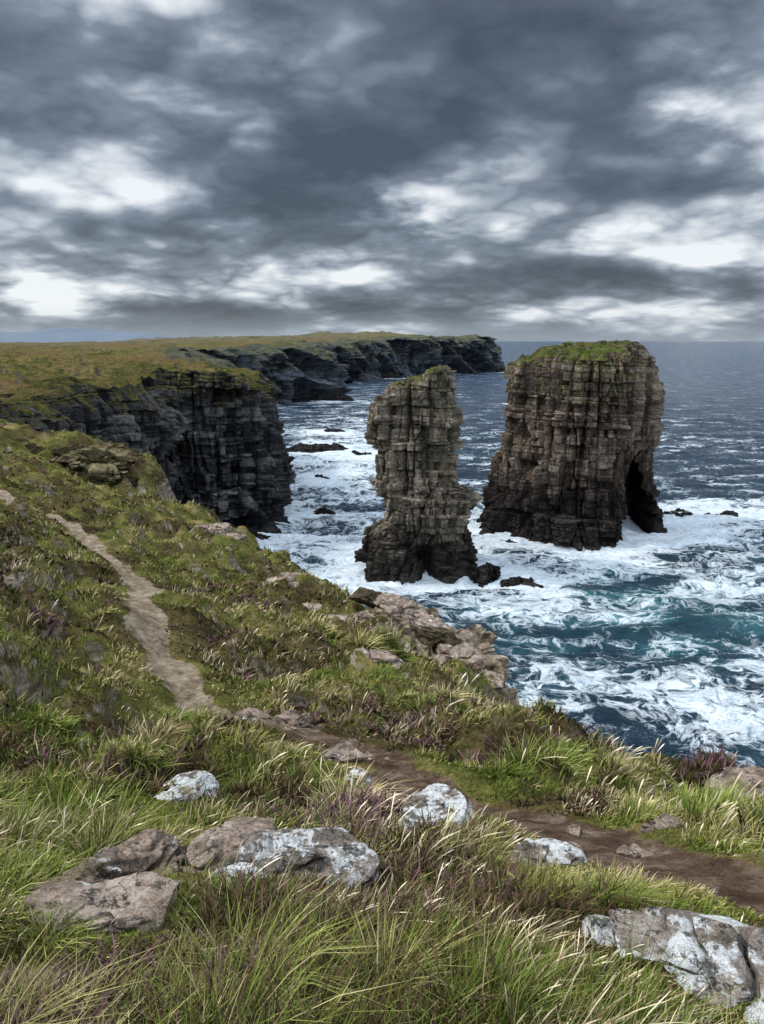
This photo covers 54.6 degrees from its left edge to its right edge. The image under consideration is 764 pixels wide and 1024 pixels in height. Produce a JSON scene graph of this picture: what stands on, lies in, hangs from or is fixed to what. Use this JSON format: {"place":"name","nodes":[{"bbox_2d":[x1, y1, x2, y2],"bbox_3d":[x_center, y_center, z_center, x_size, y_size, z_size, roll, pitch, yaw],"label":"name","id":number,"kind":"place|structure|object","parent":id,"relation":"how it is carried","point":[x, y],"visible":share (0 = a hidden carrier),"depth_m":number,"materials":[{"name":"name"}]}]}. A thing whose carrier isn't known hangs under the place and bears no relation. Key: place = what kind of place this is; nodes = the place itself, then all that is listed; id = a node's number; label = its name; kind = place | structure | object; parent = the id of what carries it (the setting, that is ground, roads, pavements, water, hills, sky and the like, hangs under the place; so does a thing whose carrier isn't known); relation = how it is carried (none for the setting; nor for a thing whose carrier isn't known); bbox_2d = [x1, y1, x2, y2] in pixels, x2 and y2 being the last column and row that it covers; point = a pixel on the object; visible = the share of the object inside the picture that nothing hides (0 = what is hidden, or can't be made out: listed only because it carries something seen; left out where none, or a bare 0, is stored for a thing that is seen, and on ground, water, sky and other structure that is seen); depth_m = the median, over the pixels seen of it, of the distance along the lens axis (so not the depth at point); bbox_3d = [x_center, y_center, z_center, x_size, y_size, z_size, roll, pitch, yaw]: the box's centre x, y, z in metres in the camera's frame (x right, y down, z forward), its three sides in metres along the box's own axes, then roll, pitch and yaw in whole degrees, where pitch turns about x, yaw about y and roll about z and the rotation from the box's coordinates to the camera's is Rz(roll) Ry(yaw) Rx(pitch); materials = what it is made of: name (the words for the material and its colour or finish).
{"place":"outdoors","nodes":[
{"label":"outdoors","id":0,"kind":"place"},
{"bbox_2d":[0,328,174,342],"bbox_3d":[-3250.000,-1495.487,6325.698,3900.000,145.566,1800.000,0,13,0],"label":"distant hill","id":1,"kind":"structure","parent":0,"point":[65,335],"depth_m":5788.54,"materials":[{"name":"blue"}]},
{"bbox_2d":[0,361,296,533],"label":"sea cliff","id":2,"kind":"structure","parent":0,"point":[214,441],"depth_m":149.22,"materials":[{"name":"grey stone"}]},
{"bbox_2d":[0,331,471,392],"bbox_3d":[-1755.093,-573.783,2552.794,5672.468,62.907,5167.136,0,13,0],"label":"moor hills","id":3,"kind":"structure","parent":0,"point":[20,362],"depth_m":342.06,"materials":[{"name":"green plant"}]},
{"bbox_2d":[154,334,504,404],"bbox_3d":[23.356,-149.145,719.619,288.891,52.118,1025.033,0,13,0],"label":"distant cliff","id":4,"kind":"structure","parent":0,"point":[309,371],"depth_m":719.32,"materials":[{"name":"grey stone"}]},
{"bbox_2d":[0,419,763,1023],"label":"grassy headland","id":5,"kind":"structure","parent":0,"point":[150,617],"depth_m":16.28,"materials":[{"name":"green plant"}]},
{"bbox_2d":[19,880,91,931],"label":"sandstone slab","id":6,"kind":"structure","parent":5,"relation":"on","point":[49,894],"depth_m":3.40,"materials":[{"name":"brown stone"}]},
{"bbox_2d":[14,438,146,485],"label":"rock outcrop","id":7,"kind":"object","parent":5,"relation":"on","point":[109,465],"visible":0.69,"depth_m":58.76,"materials":[{"name":"grey stone"}]},
{"bbox_2d":[34,828,187,889],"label":"sandstone slab","id":8,"kind":"structure","parent":5,"relation":"on","point":[157,851],"depth_m":4.10,"materials":[{"name":"brown stone"}]},
{"bbox_2d":[70,871,179,934],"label":"sandstone slab","id":9,"kind":"structure","parent":5,"relation":"on","point":[137,900],"depth_m":3.45,"materials":[{"name":"brown stone"}]},
{"bbox_2d":[155,783,200,803],"bbox_3d":[-1.979,2.766,7.076,0.304,0.186,0.399,11,17,39],"label":"lichen rock","id":10,"kind":"object","parent":5,"relation":"on","point":[190,793],"visible":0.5,"depth_m":7.08,"materials":[{"name":"grey stone"}]},
{"bbox_2d":[159,770,222,798],"bbox_3d":[-2.378,3.556,9.095,0.913,0.608,0.691,0,13,0],"label":"lichen rock","id":11,"kind":"object","parent":5,"relation":"on","point":[212,784],"visible":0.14,"depth_m":9.15,"materials":[{"name":"grey stone"}]},
{"bbox_2d":[190,522,233,534],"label":"sandstone slab","id":12,"kind":"structure","parent":5,"relation":"on","point":[217,528],"depth_m":44.52,"materials":[{"name":"grey stone"}]},
{"bbox_2d":[179,816,275,874],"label":"sandstone slab","id":13,"kind":"structure","parent":5,"relation":"on","point":[218,845],"depth_m":5.08,"materials":[{"name":"grey stone"}]},
{"bbox_2d":[215,532,247,541],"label":"sandstone slab","id":14,"kind":"structure","parent":5,"relation":"on","point":[241,537],"depth_m":42.85,"materials":[{"name":"beige stone"}]},
{"bbox_2d":[233,707,270,722],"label":"sandstone slab","id":15,"kind":"structure","parent":5,"relation":"on","point":[254,714],"depth_m":14.58,"materials":[{"name":"grey stone"}]},
{"bbox_2d":[264,572,306,587],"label":"sandstone slab","id":16,"kind":"structure","parent":5,"relation":"on","point":[291,576],"depth_m":35.36,"materials":[{"name":"beige stone"}]},
{"bbox_2d":[270,709,310,727],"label":"sandstone slab","id":17,"kind":"structure","parent":5,"relation":"on","point":[294,718],"depth_m":13.74,"materials":[{"name":"grey stone"}]},
{"bbox_2d":[212,827,380,888],"bbox_3d":[-0.534,2.164,4.535,1.058,0.351,0.611,0,13,0],"label":"lichen rock","id":18,"kind":"object","parent":5,"relation":"on","point":[336,852],"visible":0.59,"depth_m":4.44,"materials":[{"name":"grey stone"}]},
{"bbox_2d":[302,602,321,609],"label":"sandstone slab","id":19,"kind":"structure","parent":5,"relation":"on","point":[311,606],"depth_m":30.58,"materials":[{"name":"beige stone"}]},
{"bbox_2d":[325,614,348,620],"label":"sandstone slab","id":20,"kind":"structure","parent":5,"relation":"on","point":[342,617],"depth_m":27.64,"materials":[{"name":"grey stone"}]},
{"bbox_2d":[318,742,367,762],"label":"sandstone slab","id":21,"kind":"structure","parent":5,"relation":"on","point":[342,752],"depth_m":10.17,"materials":[{"name":"grey stone"}]},
{"bbox_2d":[345,766,373,784],"bbox_3d":[-0.313,3.397,9.442,0.432,0.199,0.302,0,13,0],"label":"lichen rock","id":22,"kind":"object","parent":5,"relation":"on","point":[360,770],"visible":0.53,"depth_m":9.38,"materials":[{"name":"grey stone"}]},
{"bbox_2d":[364,752,374,758],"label":"path stone","id":23,"kind":"object","parent":5,"relation":"on","point":[368,754],"visible":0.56,"depth_m":10.77,"materials":[{"name":"grey stone"}]},
{"bbox_2d":[354,648,404,668],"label":"sandstone slab","id":24,"kind":"structure","parent":5,"relation":"on","point":[380,656],"depth_m":18.44,"materials":[{"name":"grey stone"}]},
{"bbox_2d":[0,435,759,1023],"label":"crowberry","id":25,"kind":"object","parent":5,"relation":"on","point":[292,769],"visible":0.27,"depth_m":9.58,"materials":[{"name":"green plant"}]},
{"bbox_2d":[0,423,763,1023],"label":"heather","id":26,"kind":"object","parent":5,"relation":"on","point":[490,875],"visible":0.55,"depth_m":3.64,"materials":[{"name":"green plant"}]},
{"bbox_2d":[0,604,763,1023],"bbox_3d":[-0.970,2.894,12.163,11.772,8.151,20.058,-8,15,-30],"label":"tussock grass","id":27,"kind":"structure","parent":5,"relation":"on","point":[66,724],"depth_m":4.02,"materials":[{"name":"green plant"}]},
{"bbox_2d":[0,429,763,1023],"bbox_3d":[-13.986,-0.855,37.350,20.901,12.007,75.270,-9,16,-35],"label":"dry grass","id":28,"kind":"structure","parent":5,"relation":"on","point":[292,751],"depth_m":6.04,"materials":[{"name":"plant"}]},
{"bbox_2d":[347,587,518,707],"bbox_3d":[1.879,6.712,27.667,7.267,6.446,8.150,0,13,0],"label":"rock outcrop","id":29,"kind":"object","parent":5,"relation":"on","point":[430,633],"visible":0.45,"depth_m":27.23,"materials":[{"name":"stone"}]},
{"bbox_2d":[398,783,474,835],"bbox_3d":[0.490,2.781,6.735,0.698,0.353,0.682,0,13,0],"label":"lichen rock","id":30,"kind":"object","parent":5,"relation":"on","point":[432,799],"visible":0.52,"depth_m":6.68,"materials":[{"name":"grey stone"}]},
{"bbox_2d":[510,838,586,866],"bbox_3d":[1.182,2.502,5.278,0.525,0.177,0.377,8,15,31],"label":"lichen rock","id":31,"kind":"object","parent":5,"relation":"on","point":[550,849],"visible":0.58,"depth_m":5.29,"materials":[{"name":"grey stone"}]},
{"bbox_2d":[567,823,581,835],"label":"path stone","id":32,"kind":"object","parent":5,"relation":"on","point":[575,829],"visible":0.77,"depth_m":6.91,"materials":[{"name":"grey stone"}]},
{"bbox_2d":[567,841,583,852],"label":"path stone","id":33,"kind":"object","parent":5,"relation":"on","point":[572,843],"visible":0.18,"depth_m":5.82,"materials":[{"name":"grey stone"}]},
{"bbox_2d":[581,914,615,946],"bbox_3d":[1.022,1.842,3.169,0.329,0.200,0.376,-10,16,-36],"label":"lichen rock","id":34,"kind":"object","parent":5,"relation":"on","point":[604,922],"visible":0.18,"depth_m":3.15,"materials":[{"name":"grey stone"}]},
{"bbox_2d":[616,845,630,855],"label":"path stone","id":35,"kind":"object","parent":5,"relation":"on","point":[623,849],"visible":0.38,"depth_m":6.08,"materials":[{"name":"grey stone"}]},
{"bbox_2d":[628,843,656,857],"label":"path stone","id":36,"kind":"object","parent":5,"relation":"on","point":[636,851],"visible":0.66,"depth_m":5.87,"materials":[{"name":"grey stone"}]},
{"bbox_2d":[639,813,683,832],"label":"sandstone slab","id":37,"kind":"structure","parent":5,"relation":"on","point":[665,820],"depth_m":6.80,"materials":[{"name":"grey stone"}]},
{"bbox_2d":[608,906,763,1023],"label":"lichen rock","id":38,"kind":"object","parent":5,"relation":"on","point":[736,960],"visible":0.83,"depth_m":2.84,"materials":[{"name":"grey stone"}]},
{"bbox_2d":[694,883,719,898],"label":"path stone","id":39,"kind":"object","parent":5,"relation":"on","point":[716,892],"visible":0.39,"depth_m":4.47,"materials":[{"name":"brown stone"}]},
{"bbox_2d":[704,766,763,801],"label":"sandstone slab","id":40,"kind":"structure","parent":5,"relation":"on","point":[746,775],"depth_m":10.87,"materials":[{"name":"grey stone"}]},
{"bbox_2d":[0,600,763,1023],"bbox_3d":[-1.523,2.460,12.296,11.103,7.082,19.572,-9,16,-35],"label":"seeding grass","id":41,"kind":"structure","parent":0,"point":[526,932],"depth_m":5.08,"materials":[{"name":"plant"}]},
{"bbox_2d":[0,0,763,340],"label":"sky","id":42,"kind":"structure","parent":0,"point":[501,170],"materials":[{"name":"grey"}]},
{"bbox_2d":[256,341,763,767],"bbox_3d":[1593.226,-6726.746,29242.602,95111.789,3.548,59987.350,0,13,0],"label":"sea","id":43,"kind":"structure","parent":0,"point":[637,637],"depth_m":131.45,"materials":[{"name":"liquid"}]},
{"bbox_2d":[250,531,270,539],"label":"skerry","id":44,"kind":"structure","parent":43,"relation":"in","point":[259,536],"depth_m":151.47,"materials":[{"name":"black stone"}]},
{"bbox_2d":[286,443,349,452],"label":"skerry","id":45,"kind":"structure","parent":43,"relation":"in","point":[307,448],"depth_m":269.60,"materials":[{"name":"grey stone"}]},
{"bbox_2d":[315,474,329,478],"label":"skerry","id":46,"kind":"structure","parent":43,"relation":"in","point":[321,476],"depth_m":216.98,"materials":[{"name":"grey stone"}]},
{"bbox_2d":[313,507,335,514],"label":"skerry","id":47,"kind":"structure","parent":43,"relation":"in","point":[323,510],"depth_m":175.95,"materials":[{"name":"black stone"}]},
{"bbox_2d":[313,392,353,400],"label":"skerry","id":48,"kind":"structure","parent":43,"relation":"in","point":[340,396],"depth_m":504.90,"materials":[{"name":"grey stone"}]},
{"bbox_2d":[323,428,348,431],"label":"skerry","id":49,"kind":"structure","parent":43,"relation":"in","point":[333,430],"depth_m":328.13,"materials":[{"name":"grey stone"}]},
{"bbox_2d":[352,450,371,454],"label":"skerry","id":50,"kind":"structure","parent":43,"relation":"in","point":[357,452],"depth_m":262.40,"materials":[{"name":"grey stone"}]},
{"bbox_2d":[381,372,402,378],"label":"skerry","id":51,"kind":"structure","parent":43,"relation":"in","point":[391,375],"depth_m":816.61,"materials":[{"name":"grey stone"}]},
{"bbox_2d":[354,365,483,584],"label":"sea stack","id":52,"kind":"object","parent":43,"relation":"in","point":[412,434],"visible":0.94,"depth_m":124.81,"materials":[{"name":"grey stone"}]},
{"bbox_2d":[469,562,500,587],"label":"skerry","id":53,"kind":"structure","parent":43,"relation":"in","point":[487,573],"depth_m":125.04,"materials":[{"name":"black stone"}]},
{"bbox_2d":[499,539,517,542],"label":"skerry","id":54,"kind":"structure","parent":43,"relation":"in","point":[509,541],"depth_m":146.84,"materials":[{"name":"grey stone"}]},
{"bbox_2d":[500,576,543,587],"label":"skerry","id":55,"kind":"structure","parent":43,"relation":"in","point":[514,581],"depth_m":122.30,"materials":[{"name":"grey stone"}]},
{"bbox_2d":[475,340,666,550],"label":"sea stack","id":56,"kind":"object","parent":43,"relation":"in","point":[572,461],"visible":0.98,"depth_m":146.94,"materials":[{"name":"brown stone"}]},
{"bbox_2d":[663,511,691,516],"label":"skerry","id":57,"kind":"structure","parent":43,"relation":"in","point":[682,514],"depth_m":167.15,"materials":[{"name":"grey stone"}]},
{"bbox_2d":[674,508,690,511],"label":"skerry","id":58,"kind":"structure","parent":43,"relation":"in","point":[679,510],"depth_m":172.87,"materials":[{"name":"grey stone"}]},
{"bbox_2d":[704,510,738,516],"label":"skerry","id":59,"kind":"structure","parent":43,"relation":"in","point":[731,513],"depth_m":167.43,"materials":[{"name":"grey stone"}]}
]}

